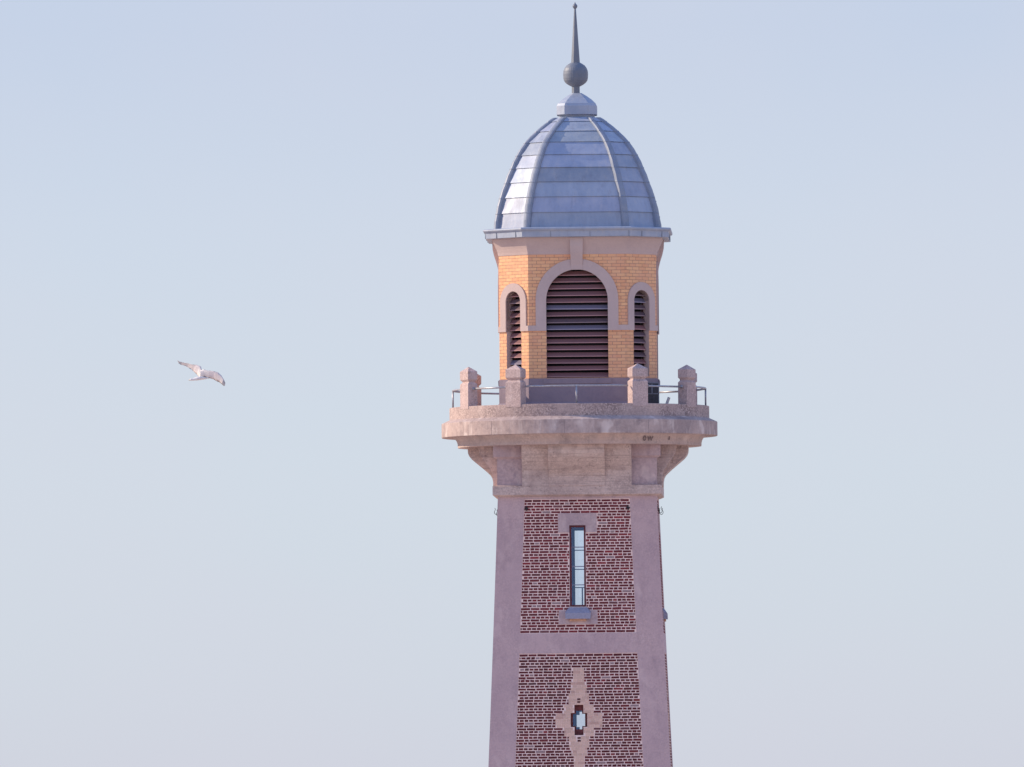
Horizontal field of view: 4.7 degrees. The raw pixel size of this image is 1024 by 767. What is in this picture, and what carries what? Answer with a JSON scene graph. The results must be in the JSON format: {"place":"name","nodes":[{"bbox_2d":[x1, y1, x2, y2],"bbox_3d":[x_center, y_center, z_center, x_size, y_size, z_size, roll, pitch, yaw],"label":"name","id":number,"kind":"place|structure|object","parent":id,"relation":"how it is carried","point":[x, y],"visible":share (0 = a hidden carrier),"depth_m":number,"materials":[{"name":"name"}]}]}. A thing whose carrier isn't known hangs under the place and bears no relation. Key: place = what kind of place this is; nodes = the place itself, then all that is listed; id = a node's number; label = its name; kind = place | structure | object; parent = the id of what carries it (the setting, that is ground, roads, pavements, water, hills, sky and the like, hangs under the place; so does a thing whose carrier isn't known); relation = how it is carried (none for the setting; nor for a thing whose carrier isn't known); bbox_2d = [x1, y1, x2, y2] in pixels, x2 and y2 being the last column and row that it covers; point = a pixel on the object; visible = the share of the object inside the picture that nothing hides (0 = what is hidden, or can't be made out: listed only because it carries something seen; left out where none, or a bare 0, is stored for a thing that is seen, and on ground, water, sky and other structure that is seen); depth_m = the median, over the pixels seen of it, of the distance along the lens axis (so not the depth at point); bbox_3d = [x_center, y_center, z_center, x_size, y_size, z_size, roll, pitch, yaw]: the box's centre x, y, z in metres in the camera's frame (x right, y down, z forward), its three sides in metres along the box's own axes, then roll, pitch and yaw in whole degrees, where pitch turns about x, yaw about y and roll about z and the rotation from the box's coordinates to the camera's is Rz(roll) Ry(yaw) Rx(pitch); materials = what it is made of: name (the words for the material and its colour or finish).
{"place":"outdoors","nodes":[
{"label":"outdoors","id":0,"kind":"place"},
{"bbox_2d":[177,360,224,385],"bbox_3d":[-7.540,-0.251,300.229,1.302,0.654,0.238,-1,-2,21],"label":"gull","id":1,"kind":"object","parent":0,"point":[203,374],"visible":1,"depth_m":300.19,"materials":[{"name":"white"}]},
{"bbox_2d":[0,0,1023,766],"label":"sky","id":2,"kind":"structure","parent":0,"point":[289,562],"materials":[{"name":"blue"}]},
{"bbox_2d":[442,3,717,766],"bbox_3d":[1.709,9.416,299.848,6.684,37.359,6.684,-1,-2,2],"label":"lighthouse tower","id":3,"kind":"structure","parent":0,"point":[568,436],"depth_m":298.10,"materials":[{"name":"brick"}]},
{"bbox_2d":[492,242,498,385],"bbox_3d":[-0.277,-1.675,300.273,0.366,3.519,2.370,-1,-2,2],"label":"louvred window","id":4,"kind":"structure","parent":3,"relation":"in","point":[494,249],"depth_m":300.16,"materials":[{"name":"stone"}]},
{"bbox_2d":[498,283,527,364],"bbox_3d":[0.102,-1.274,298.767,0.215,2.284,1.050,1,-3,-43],"label":"louvred window","id":5,"kind":"structure","parent":3,"relation":"in","point":[520,293],"depth_m":298.84,"materials":[{"name":"stone"}]},
{"bbox_2d":[528,237,625,383],"bbox_3d":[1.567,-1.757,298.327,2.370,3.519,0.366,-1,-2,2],"label":"louvred window","id":6,"kind":"structure","parent":3,"relation":"in","point":[576,262],"depth_m":298.40,"materials":[{"name":"stone"}]},
{"bbox_2d":[558,513,596,623],"bbox_3d":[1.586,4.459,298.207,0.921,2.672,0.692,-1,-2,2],"label":"window","id":7,"kind":"structure","parent":3,"relation":"in","point":[575,614],"depth_m":298.11,"materials":[{"name":"stone"}]},
{"bbox_2d":[574,711,581,728],"bbox_3d":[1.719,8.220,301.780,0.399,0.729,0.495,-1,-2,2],"label":"cross window","id":8,"kind":"structure","parent":3,"relation":"in","point":[575,715],"depth_m":301.85,"materials":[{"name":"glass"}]},
{"bbox_2d":[572,528,583,604],"bbox_3d":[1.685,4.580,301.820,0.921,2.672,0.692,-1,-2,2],"label":"window","id":9,"kind":"structure","parent":3,"relation":"in","point":[573,529],"depth_m":301.85,"materials":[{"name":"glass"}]},
{"bbox_2d":[571,705,586,734],"bbox_3d":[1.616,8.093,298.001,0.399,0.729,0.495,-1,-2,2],"label":"cross window","id":10,"kind":"structure","parent":3,"relation":"in","point":[576,707],"depth_m":297.89,"materials":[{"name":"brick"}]},
{"bbox_2d":[626,282,657,366],"bbox_3d":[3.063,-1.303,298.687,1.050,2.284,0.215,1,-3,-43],"label":"louvred window","id":11,"kind":"structure","parent":3,"relation":"in","point":[634,290],"depth_m":298.77,"materials":[{"name":"stone"}]},
{"bbox_2d":[641,296,643,365],"bbox_3d":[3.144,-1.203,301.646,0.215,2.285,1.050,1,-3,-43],"label":"louvred window","id":12,"kind":"structure","parent":3,"relation":"in","point":[641,296],"depth_m":301.48,"materials":[{"name":"wood"}]},
{"bbox_2d":[648,382,658,402],"bbox_3d":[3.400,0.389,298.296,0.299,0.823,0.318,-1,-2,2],"label":"equipment cabinet","id":13,"kind":"object","parent":3,"relation":"on","point":[653,394],"visible":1,"depth_m":298.15,"materials":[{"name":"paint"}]},
{"bbox_2d":[656,240,663,384],"bbox_3d":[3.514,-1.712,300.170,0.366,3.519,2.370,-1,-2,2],"label":"louvred window","id":14,"kind":"structure","parent":3,"relation":"in","point":[660,252],"depth_m":300.08,"materials":[{"name":"stone"}]},
{"bbox_2d":[658,514,667,624],"bbox_3d":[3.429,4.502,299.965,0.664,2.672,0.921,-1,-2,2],"label":"window","id":15,"kind":"structure","parent":3,"relation":"in","point":[665,615],"depth_m":299.64,"materials":[{"name":"stone"}]}
]}

